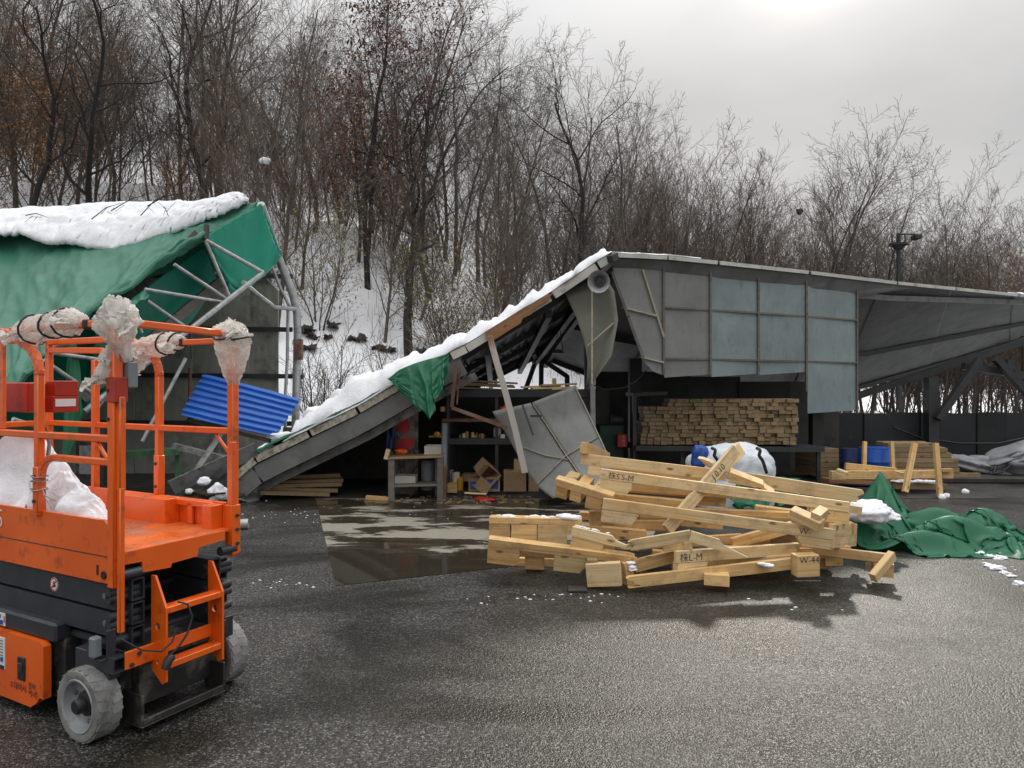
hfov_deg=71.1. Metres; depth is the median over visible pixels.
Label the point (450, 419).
shelf rack
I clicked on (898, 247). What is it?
lamp mast
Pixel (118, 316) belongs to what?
plastic wrap
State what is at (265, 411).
blue sheet
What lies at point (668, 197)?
sapling tree
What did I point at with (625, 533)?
timber rail
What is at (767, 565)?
snow patch
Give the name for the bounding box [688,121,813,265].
bare tree
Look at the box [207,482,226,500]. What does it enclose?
snow lump
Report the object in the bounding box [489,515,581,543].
nailed timber
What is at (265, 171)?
brush clump
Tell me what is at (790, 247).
bare tree
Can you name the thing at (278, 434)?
snow lump
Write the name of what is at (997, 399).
brush clump
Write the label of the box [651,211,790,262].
brush clump
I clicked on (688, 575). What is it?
timber rail
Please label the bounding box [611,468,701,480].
timber rail
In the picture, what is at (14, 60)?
bare tree
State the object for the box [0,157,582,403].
undergrowth
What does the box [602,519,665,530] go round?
timber rail
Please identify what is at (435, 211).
brush clump
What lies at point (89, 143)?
thick dark tree
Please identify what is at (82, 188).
yellow leaf shrub
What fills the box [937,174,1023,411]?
bare tree
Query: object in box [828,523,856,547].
end block
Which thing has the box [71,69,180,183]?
brush clump
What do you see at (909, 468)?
wooden stake
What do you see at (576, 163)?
forked dark tree
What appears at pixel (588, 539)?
nailed timber
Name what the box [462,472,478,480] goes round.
cardboard box
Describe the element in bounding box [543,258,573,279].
brush clump
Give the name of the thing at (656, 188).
bare tree
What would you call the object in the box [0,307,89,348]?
plastic wrap
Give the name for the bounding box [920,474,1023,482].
concrete step
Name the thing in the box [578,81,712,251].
bare tree
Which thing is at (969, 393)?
brush clump
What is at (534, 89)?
bare tree
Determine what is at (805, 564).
loose block
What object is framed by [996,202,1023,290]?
bare tree
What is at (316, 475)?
stacked beam
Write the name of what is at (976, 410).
bare tree
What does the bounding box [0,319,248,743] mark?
scissor lift
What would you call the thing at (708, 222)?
bare tree
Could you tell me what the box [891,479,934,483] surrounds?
snow patch
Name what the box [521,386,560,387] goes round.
scrap board
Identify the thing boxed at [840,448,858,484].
blue drum
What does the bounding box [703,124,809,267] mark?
bare tree
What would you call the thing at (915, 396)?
bare tree
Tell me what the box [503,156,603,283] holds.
bare tree
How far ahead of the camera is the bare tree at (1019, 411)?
26.63 m
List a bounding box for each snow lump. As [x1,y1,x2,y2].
[185,488,194,493]
[197,476,210,485]
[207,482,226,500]
[257,442,275,456]
[266,431,290,444]
[302,407,316,416]
[329,389,340,397]
[850,499,893,524]
[888,512,900,521]
[938,494,945,498]
[961,489,969,493]
[987,564,1006,569]
[992,555,1007,559]
[999,570,1012,574]
[1012,580,1023,585]
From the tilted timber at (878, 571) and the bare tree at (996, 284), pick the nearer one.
the tilted timber at (878, 571)
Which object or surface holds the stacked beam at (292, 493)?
on the shed floor
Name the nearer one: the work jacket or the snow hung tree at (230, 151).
the work jacket
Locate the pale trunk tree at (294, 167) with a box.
[231,2,404,326]
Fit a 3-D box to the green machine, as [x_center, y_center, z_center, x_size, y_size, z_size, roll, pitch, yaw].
[1.736,1.139,12.745,0.435,1.223,0.510,0,0,0]
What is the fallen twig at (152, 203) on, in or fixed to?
on the roof snow at (128, 223)
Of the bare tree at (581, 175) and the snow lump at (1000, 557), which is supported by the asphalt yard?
the snow lump at (1000, 557)
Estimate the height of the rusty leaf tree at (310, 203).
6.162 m
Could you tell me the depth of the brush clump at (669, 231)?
22.64 m
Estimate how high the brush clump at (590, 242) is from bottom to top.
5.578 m
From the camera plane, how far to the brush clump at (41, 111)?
24.87 m
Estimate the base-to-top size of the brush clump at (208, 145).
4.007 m
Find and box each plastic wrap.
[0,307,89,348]
[79,343,122,391]
[91,294,144,365]
[132,332,184,375]
[212,317,253,385]
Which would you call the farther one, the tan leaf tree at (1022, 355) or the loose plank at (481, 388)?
the tan leaf tree at (1022, 355)
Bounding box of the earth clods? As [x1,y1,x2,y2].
[301,319,425,353]
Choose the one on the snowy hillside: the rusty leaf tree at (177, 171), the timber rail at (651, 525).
the rusty leaf tree at (177, 171)
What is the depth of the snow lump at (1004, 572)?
6.60 m
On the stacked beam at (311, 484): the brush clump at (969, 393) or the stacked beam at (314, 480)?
the stacked beam at (314, 480)
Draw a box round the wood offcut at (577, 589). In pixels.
[567,586,586,592]
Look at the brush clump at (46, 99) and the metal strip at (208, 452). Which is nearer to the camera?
the metal strip at (208, 452)
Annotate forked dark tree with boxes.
[0,0,102,205]
[482,31,649,374]
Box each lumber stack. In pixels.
[795,446,838,476]
[875,441,979,477]
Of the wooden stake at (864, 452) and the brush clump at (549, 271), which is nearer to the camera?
the wooden stake at (864, 452)
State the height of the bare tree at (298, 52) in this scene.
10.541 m
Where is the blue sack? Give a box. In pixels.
[691,444,708,466]
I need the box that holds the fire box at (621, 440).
[616,434,626,446]
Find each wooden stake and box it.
[862,441,866,464]
[889,441,894,466]
[901,443,917,492]
[932,443,942,496]
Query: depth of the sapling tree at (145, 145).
24.13 m
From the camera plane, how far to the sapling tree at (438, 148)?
28.37 m
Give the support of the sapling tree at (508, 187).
on the snowy hillside
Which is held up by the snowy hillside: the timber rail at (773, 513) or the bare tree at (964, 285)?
the bare tree at (964, 285)
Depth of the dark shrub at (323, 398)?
15.78 m
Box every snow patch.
[496,514,554,517]
[555,513,581,519]
[574,525,609,533]
[625,561,637,571]
[757,562,773,568]
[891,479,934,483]
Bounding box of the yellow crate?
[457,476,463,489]
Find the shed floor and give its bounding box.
[74,470,999,497]
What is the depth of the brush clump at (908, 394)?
22.79 m
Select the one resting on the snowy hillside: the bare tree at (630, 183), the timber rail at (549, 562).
the bare tree at (630, 183)
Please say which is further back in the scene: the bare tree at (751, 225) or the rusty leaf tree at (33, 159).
the bare tree at (751, 225)
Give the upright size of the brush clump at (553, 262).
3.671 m
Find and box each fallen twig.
[91,203,120,219]
[111,190,151,210]
[141,191,166,214]
[147,193,183,206]
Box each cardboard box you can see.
[395,474,417,482]
[424,444,440,454]
[447,482,457,492]
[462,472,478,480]
[468,476,479,491]
[473,457,500,495]
[486,475,499,491]
[504,469,525,491]
[514,457,520,470]
[528,474,538,491]
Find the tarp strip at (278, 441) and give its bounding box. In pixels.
[254,385,392,452]
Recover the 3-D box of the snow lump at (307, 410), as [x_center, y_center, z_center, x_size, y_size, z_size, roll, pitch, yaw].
[-2.984,0.455,10.836,0.301,0.221,0.268,0,0,18]
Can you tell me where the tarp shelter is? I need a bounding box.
[0,200,303,472]
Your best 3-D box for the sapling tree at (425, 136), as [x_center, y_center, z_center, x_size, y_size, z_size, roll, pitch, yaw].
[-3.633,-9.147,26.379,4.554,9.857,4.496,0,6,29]
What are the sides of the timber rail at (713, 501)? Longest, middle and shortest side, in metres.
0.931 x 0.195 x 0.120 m
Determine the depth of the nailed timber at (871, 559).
6.39 m
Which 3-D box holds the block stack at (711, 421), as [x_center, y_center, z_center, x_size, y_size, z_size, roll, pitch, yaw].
[3.479,0.632,12.250,2.645,0.766,0.600,0,0,0]
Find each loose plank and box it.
[451,382,513,385]
[457,379,517,383]
[460,387,512,389]
[466,384,514,387]
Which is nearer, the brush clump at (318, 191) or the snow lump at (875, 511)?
the snow lump at (875, 511)
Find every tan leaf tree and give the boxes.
[331,130,462,342]
[961,228,1023,412]
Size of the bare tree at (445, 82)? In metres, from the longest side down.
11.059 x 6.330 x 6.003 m
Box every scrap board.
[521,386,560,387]
[530,386,576,388]
[540,383,576,385]
[549,387,577,389]
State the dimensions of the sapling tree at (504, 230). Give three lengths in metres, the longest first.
8.244 x 3.929 x 3.848 m
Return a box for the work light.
[552,326,563,353]
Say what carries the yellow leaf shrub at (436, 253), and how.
on the snowy hillside
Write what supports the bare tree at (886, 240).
on the snowy hillside
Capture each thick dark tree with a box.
[30,0,220,202]
[140,0,279,198]
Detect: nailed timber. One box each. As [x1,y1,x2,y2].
[487,535,637,573]
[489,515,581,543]
[555,471,615,511]
[570,526,638,550]
[599,468,849,524]
[601,498,834,549]
[626,530,692,552]
[673,542,799,569]
[791,542,893,578]
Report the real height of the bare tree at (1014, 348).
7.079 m
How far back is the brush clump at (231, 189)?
21.09 m
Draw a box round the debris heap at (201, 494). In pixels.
[182,486,245,501]
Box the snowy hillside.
[0,171,1021,431]
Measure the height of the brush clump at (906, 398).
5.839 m
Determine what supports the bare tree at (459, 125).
on the snowy hillside
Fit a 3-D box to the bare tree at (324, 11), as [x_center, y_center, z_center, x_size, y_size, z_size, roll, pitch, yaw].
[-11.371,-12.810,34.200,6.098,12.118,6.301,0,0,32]
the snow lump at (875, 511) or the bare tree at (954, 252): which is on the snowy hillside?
the bare tree at (954, 252)
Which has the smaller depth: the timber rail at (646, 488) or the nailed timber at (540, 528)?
the nailed timber at (540, 528)
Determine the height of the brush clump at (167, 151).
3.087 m
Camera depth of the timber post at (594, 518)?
6.90 m
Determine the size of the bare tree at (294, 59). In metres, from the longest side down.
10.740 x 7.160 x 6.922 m
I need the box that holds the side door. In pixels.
[0,626,50,706]
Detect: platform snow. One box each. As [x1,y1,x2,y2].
[0,436,54,507]
[24,451,106,519]
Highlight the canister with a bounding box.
[451,471,459,481]
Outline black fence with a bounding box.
[839,412,1023,467]
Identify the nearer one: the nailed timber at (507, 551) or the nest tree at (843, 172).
the nailed timber at (507, 551)
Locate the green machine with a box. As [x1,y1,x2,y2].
[597,414,623,457]
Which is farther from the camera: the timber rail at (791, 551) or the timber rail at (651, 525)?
the timber rail at (651, 525)
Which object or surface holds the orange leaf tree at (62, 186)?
on the snowy hillside
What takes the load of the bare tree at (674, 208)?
on the snowy hillside
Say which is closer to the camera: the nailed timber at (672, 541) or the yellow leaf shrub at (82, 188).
the nailed timber at (672, 541)
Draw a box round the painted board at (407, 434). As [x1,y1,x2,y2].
[394,405,417,493]
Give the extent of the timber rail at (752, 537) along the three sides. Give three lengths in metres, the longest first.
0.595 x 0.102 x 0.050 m
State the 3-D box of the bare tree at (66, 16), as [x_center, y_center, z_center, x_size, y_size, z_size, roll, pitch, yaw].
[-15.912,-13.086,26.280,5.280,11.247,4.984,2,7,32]
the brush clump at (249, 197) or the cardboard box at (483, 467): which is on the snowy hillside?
the brush clump at (249, 197)
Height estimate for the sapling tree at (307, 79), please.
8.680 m
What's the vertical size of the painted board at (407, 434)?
1.588 m
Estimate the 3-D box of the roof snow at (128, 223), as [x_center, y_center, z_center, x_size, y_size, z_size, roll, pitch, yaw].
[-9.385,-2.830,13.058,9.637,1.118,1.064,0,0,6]
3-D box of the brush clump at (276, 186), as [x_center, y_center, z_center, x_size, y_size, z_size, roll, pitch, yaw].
[-7.651,-6.890,23.727,5.005,4.680,3.675,0,0,-2]
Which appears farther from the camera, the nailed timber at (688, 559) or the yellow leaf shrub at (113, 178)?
the yellow leaf shrub at (113, 178)
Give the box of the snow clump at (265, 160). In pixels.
[259,157,270,163]
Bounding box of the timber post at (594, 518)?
[589,510,601,525]
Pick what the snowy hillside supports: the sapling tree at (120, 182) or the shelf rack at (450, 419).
the sapling tree at (120, 182)
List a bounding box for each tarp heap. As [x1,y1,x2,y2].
[849,472,1023,558]
[952,440,1023,474]
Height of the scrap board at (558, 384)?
0.030 m
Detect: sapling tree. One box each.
[0,0,63,124]
[0,0,104,136]
[0,21,62,208]
[0,69,40,183]
[17,0,133,178]
[21,1,211,205]
[33,0,169,201]
[42,0,165,200]
[55,1,174,202]
[77,0,178,200]
[80,0,181,184]
[109,41,209,198]
[116,43,230,200]
[134,2,242,194]
[137,0,286,195]
[150,0,276,203]
[212,59,290,195]
[240,33,317,205]
[253,0,376,249]
[259,30,353,224]
[347,23,438,233]
[355,94,415,233]
[359,16,483,261]
[400,80,467,237]
[427,62,571,383]
[440,44,572,305]
[536,132,653,268]
[558,127,659,272]
[563,181,660,266]
[567,101,667,253]
[597,175,657,249]
[627,125,736,258]
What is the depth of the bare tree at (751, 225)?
26.99 m
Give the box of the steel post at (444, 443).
[441,423,447,497]
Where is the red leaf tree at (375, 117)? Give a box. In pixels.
[285,0,483,289]
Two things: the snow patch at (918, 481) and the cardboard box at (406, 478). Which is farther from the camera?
the snow patch at (918, 481)
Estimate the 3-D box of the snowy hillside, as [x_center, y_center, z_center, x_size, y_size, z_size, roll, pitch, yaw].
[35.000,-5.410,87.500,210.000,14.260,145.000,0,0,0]
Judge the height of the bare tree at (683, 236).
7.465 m
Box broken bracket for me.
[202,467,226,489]
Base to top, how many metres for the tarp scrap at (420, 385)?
0.951 m
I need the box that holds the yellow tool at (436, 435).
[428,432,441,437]
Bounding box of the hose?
[893,427,1023,444]
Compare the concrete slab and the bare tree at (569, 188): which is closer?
the concrete slab
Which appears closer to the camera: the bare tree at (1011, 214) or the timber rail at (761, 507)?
the timber rail at (761, 507)
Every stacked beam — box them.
[260,490,329,496]
[270,487,337,492]
[273,482,341,487]
[275,473,339,478]
[281,478,342,482]
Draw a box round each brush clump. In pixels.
[4,15,90,177]
[5,7,79,171]
[5,62,98,170]
[20,49,106,172]
[41,8,139,171]
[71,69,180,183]
[93,139,139,181]
[94,146,227,201]
[115,100,199,187]
[162,93,255,193]
[166,100,285,205]
[169,78,292,201]
[170,104,279,183]
[176,117,301,285]
[192,167,272,206]
[193,115,348,240]
[238,60,333,208]
[241,101,313,216]
[261,91,390,225]
[268,123,340,215]
[285,123,403,238]
[300,143,346,221]
[318,116,416,251]
[320,120,383,225]
[325,88,453,239]
[351,126,442,283]
[364,130,443,243]
[382,136,497,286]
[386,149,459,251]
[402,163,467,264]
[434,191,549,307]
[448,136,557,298]
[461,153,596,312]
[512,163,577,291]
[519,216,598,293]
[523,219,574,289]
[537,206,658,279]
[538,243,566,287]
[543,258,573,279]
[562,199,648,268]
[604,223,703,254]
[621,187,719,255]
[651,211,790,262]
[652,222,711,257]
[775,241,820,271]
[852,383,886,412]
[863,256,958,412]
[865,273,918,412]
[879,274,961,411]
[882,372,948,409]
[895,269,1009,412]
[906,277,1020,412]
[919,371,980,412]
[939,277,1020,412]
[941,356,1013,412]
[942,364,1000,412]
[950,260,1023,412]
[984,351,1021,412]
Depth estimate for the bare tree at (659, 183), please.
26.32 m
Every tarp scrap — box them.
[388,353,448,419]
[730,477,801,508]
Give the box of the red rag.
[472,496,495,501]
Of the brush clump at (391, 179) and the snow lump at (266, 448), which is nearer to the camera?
the snow lump at (266, 448)
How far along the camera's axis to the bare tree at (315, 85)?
33.11 m
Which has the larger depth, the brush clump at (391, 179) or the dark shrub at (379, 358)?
the brush clump at (391, 179)
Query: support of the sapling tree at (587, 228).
on the snowy hillside
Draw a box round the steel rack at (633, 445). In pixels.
[626,391,824,482]
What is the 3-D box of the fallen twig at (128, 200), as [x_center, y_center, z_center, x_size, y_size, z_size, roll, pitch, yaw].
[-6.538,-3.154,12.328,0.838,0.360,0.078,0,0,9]
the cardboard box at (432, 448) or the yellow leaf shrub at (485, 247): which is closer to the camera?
the cardboard box at (432, 448)
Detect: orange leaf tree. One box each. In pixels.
[0,1,72,179]
[2,24,169,206]
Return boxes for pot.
[440,406,445,411]
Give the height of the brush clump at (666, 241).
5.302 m
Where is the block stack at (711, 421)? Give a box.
[636,398,798,444]
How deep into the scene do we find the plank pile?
11.56 m
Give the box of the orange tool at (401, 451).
[395,449,408,454]
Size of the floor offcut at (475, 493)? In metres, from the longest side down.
0.335 x 0.050 x 0.020 m
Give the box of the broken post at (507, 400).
[487,335,527,473]
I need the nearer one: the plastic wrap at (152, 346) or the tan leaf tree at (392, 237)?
the plastic wrap at (152, 346)
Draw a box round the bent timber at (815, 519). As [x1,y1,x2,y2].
[789,505,828,531]
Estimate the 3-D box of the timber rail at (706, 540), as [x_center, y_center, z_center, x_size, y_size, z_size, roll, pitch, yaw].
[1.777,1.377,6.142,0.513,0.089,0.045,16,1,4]
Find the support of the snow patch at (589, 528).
on the nailed timber at (588, 539)
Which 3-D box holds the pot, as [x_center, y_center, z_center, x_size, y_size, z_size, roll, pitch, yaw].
[-1.109,0.400,11.500,0.090,0.082,0.090,0,0,0]
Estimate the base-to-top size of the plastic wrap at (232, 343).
0.404 m
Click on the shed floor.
(348, 488)
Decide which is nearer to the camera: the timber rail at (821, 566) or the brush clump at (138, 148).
the timber rail at (821, 566)
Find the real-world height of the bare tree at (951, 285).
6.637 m
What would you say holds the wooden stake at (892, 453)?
on the shed floor
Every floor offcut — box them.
[365,495,387,499]
[464,492,486,494]
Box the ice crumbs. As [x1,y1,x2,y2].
[254,506,1015,609]
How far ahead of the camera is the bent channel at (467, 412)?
10.41 m
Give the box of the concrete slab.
[316,498,654,585]
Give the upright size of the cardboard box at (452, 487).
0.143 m
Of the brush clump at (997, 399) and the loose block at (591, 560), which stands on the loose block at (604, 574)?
the loose block at (591, 560)
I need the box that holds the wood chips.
[356,495,538,503]
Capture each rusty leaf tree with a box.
[0,56,103,208]
[19,0,176,204]
[142,122,244,200]
[265,83,371,289]
[293,36,409,262]
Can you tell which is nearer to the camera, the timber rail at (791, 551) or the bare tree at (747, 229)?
the timber rail at (791, 551)
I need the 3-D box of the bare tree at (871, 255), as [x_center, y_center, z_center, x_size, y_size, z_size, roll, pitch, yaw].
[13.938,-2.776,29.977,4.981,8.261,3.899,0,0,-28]
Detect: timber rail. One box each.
[515,557,600,566]
[520,550,602,569]
[567,524,646,549]
[579,511,666,519]
[580,442,609,456]
[580,454,729,480]
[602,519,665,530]
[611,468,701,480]
[615,494,683,506]
[621,552,673,585]
[626,557,790,587]
[630,483,759,500]
[630,491,725,506]
[639,507,789,519]
[640,533,740,549]
[652,549,663,553]
[670,558,831,569]
[681,520,722,529]
[689,530,746,556]
[708,545,796,553]
[708,554,790,565]
[728,467,773,490]
[728,472,863,514]
[730,521,791,545]
[736,514,854,533]
[751,539,770,544]
[755,504,789,510]
[771,534,797,542]
[800,545,850,565]
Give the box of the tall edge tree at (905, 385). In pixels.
[852,184,968,411]
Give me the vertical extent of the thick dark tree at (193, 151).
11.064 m
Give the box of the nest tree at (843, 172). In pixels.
[756,104,943,277]
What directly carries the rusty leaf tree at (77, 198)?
on the snowy hillside
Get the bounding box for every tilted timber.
[662,445,739,532]
[698,456,713,467]
[725,443,745,473]
[869,550,896,581]
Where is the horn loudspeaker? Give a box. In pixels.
[588,252,618,292]
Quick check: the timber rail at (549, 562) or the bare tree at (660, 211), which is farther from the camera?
the bare tree at (660, 211)
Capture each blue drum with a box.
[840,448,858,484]
[859,446,890,485]
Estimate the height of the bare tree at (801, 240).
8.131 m
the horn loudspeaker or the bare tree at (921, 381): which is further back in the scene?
the bare tree at (921, 381)
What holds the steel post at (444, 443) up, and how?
on the concrete slab
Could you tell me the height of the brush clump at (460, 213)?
5.487 m
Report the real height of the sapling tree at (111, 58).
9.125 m
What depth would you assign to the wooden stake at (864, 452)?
12.03 m
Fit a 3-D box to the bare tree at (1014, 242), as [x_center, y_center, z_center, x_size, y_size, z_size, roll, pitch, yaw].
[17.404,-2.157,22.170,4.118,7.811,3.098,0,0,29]
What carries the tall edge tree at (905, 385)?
on the snowy hillside
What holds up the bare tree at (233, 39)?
on the snowy hillside
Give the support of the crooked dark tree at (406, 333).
on the snowy hillside
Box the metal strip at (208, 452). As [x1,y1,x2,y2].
[193,434,223,469]
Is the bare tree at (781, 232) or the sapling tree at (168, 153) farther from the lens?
the bare tree at (781, 232)
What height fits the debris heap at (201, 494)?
0.244 m
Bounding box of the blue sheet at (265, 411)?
[180,374,300,442]
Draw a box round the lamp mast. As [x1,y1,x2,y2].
[889,233,921,409]
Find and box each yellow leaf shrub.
[32,155,148,204]
[75,159,179,201]
[274,185,376,330]
[351,193,478,321]
[374,226,543,349]
[385,229,489,347]
[452,185,542,320]
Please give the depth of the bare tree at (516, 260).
19.92 m
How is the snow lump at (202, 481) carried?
on the debris heap at (201, 494)
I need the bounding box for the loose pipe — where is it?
[240,519,248,528]
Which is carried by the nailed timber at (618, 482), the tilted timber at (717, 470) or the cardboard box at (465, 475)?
the tilted timber at (717, 470)
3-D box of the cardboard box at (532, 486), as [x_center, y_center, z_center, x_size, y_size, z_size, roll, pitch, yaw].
[0.346,1.572,11.550,0.163,0.277,0.300,0,0,0]
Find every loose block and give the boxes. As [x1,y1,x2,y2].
[585,561,622,586]
[586,558,597,562]
[704,572,729,586]
[791,552,819,577]
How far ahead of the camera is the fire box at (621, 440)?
12.20 m
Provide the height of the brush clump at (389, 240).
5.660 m
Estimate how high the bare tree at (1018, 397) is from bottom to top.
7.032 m
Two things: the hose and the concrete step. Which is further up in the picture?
the hose
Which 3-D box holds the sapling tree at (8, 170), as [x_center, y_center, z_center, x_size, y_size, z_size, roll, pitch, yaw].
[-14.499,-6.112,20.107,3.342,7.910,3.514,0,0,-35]
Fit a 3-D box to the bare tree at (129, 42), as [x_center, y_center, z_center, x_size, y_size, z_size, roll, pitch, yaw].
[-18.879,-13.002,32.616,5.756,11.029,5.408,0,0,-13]
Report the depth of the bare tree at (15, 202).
20.32 m
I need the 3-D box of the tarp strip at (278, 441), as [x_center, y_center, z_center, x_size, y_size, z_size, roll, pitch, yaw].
[-2.648,0.407,10.693,2.286,1.243,0.314,0,0,0]
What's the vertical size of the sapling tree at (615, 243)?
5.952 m
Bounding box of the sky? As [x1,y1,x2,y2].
[0,0,1023,384]
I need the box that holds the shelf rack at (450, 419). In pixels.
[442,389,586,493]
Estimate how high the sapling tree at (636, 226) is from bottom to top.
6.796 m
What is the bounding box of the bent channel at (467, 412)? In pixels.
[450,365,506,428]
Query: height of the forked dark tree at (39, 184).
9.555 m
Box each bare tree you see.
[0,0,37,178]
[0,0,88,206]
[0,0,111,163]
[0,0,126,207]
[1,0,134,166]
[12,0,147,201]
[47,0,163,132]
[52,0,273,199]
[65,0,164,129]
[77,0,271,199]
[125,0,316,282]
[150,0,281,185]
[152,0,287,186]
[158,0,288,189]
[178,0,337,195]
[185,5,330,213]
[207,0,387,232]
[222,0,361,214]
[228,1,335,205]
[241,9,382,223]
[275,16,418,233]
[282,0,499,296]
[319,53,400,235]
[320,1,435,257]
[339,0,521,248]
[359,0,512,251]
[370,6,479,262]
[378,17,548,276]
[385,0,595,241]
[429,27,558,283]
[435,78,529,286]
[435,93,559,311]
[445,41,565,266]
[450,49,598,295]
[457,64,607,277]
[457,86,584,303]
[459,90,554,284]
[467,116,562,290]
[474,26,671,373]
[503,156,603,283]
[507,122,616,264]
[517,100,633,274]
[539,121,618,260]
[543,106,654,273]
[544,55,717,262]
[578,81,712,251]
[582,92,698,253]
[594,177,703,250]
[596,189,645,247]
[599,117,696,249]
[599,136,719,253]
[606,162,714,255]
[612,153,706,256]
[620,92,761,261]
[623,158,739,260]
[628,185,708,254]
[630,174,708,243]
[642,152,783,261]
[645,205,712,256]
[663,157,767,263]
[667,188,719,256]
[670,171,746,259]
[673,166,742,262]
[676,181,812,265]
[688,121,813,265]
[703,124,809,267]
[708,182,788,265]
[712,164,825,268]
[715,177,803,266]
[719,156,840,271]
[733,198,838,268]
[737,234,807,268]
[746,183,811,267]
[753,129,935,275]
[764,208,857,269]
[765,175,885,273]
[767,215,823,270]
[778,95,932,412]
[784,151,911,412]
[787,246,863,411]
[794,205,965,387]
[824,139,962,412]
[828,250,949,412]
[829,202,938,282]
[836,225,922,411]
[837,212,925,411]
[843,200,941,408]
[843,218,909,278]
[867,211,981,412]
[867,236,936,411]
[883,132,1023,412]
[883,183,1023,392]
[894,227,960,410]
[895,235,961,411]
[895,243,973,405]
[903,207,979,411]
[909,221,978,285]
[909,240,992,411]
[911,224,987,410]
[915,246,995,412]
[921,225,1014,412]
[923,234,1023,412]
[928,236,1022,409]
[936,207,1023,412]
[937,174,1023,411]
[942,230,1016,402]
[951,224,1021,411]
[952,242,1016,406]
[957,220,1023,412]
[971,250,1023,412]
[974,188,1023,358]
[980,227,1023,408]
[995,196,1023,288]
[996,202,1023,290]
[1011,252,1023,369]
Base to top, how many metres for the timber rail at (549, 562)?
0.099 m
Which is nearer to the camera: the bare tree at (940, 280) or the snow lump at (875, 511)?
the snow lump at (875, 511)
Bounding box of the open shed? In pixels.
[239,253,1023,501]
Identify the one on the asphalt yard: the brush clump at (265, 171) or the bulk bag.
the bulk bag
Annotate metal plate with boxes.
[168,443,259,493]
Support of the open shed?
on the asphalt yard
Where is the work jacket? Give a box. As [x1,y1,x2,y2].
[385,416,395,450]
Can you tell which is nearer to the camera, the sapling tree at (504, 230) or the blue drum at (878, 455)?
the blue drum at (878, 455)
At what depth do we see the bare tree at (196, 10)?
20.94 m
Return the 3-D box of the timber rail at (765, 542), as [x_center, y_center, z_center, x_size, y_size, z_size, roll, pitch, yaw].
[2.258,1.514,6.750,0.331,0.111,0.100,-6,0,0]
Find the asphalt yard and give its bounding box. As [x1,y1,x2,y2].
[0,385,1023,767]
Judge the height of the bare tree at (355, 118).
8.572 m
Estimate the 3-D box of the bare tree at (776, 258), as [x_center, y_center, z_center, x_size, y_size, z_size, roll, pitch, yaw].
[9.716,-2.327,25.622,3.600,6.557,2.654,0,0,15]
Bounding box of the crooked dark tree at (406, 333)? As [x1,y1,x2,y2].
[305,10,527,355]
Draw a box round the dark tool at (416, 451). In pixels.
[413,448,419,453]
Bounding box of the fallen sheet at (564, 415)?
[492,385,610,497]
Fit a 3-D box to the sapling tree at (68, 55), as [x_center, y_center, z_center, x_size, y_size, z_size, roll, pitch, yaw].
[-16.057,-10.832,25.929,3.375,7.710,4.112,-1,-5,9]
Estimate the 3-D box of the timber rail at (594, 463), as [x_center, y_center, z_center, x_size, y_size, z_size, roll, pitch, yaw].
[1.395,0.855,6.996,1.455,0.191,0.094,6,0,4]
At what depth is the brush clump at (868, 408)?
26.28 m
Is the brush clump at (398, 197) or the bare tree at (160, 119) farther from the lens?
the brush clump at (398, 197)
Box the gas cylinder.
[421,459,433,490]
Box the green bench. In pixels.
[126,446,191,492]
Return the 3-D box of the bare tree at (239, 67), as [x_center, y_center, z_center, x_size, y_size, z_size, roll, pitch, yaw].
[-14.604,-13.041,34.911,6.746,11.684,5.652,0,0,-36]
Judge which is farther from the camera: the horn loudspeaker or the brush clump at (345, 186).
the brush clump at (345, 186)
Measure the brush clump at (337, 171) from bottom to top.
4.776 m
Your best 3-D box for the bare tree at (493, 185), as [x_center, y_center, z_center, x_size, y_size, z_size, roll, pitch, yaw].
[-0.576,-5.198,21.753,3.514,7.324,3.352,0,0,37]
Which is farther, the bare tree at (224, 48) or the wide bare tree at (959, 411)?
the bare tree at (224, 48)
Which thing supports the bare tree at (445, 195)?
on the snowy hillside
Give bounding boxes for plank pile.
[820,463,952,492]
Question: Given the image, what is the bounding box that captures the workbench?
[384,449,442,500]
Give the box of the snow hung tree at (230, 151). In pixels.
[149,13,309,286]
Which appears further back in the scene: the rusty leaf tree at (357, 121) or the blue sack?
the rusty leaf tree at (357, 121)
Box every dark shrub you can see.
[281,315,378,418]
[345,316,437,374]
[381,323,442,361]
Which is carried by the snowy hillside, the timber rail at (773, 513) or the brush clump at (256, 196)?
the brush clump at (256, 196)
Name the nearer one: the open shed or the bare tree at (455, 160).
the open shed
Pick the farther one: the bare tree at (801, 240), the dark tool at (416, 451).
the bare tree at (801, 240)
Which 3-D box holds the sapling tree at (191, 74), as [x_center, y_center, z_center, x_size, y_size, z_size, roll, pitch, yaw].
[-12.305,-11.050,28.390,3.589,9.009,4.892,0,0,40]
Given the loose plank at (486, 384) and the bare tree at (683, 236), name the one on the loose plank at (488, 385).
the loose plank at (486, 384)
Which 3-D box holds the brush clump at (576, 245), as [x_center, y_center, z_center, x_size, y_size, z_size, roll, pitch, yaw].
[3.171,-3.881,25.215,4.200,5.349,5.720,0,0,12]
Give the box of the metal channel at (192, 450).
[171,443,224,459]
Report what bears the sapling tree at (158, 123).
on the snowy hillside
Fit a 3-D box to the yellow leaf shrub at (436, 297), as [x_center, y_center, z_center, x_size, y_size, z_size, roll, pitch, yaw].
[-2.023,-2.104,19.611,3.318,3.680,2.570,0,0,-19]
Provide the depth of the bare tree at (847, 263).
18.97 m
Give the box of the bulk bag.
[685,442,775,509]
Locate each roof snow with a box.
[0,192,248,248]
[283,248,611,441]
[611,251,700,258]
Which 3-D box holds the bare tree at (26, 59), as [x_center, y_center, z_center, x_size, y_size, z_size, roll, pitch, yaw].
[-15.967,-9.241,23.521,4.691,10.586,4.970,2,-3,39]

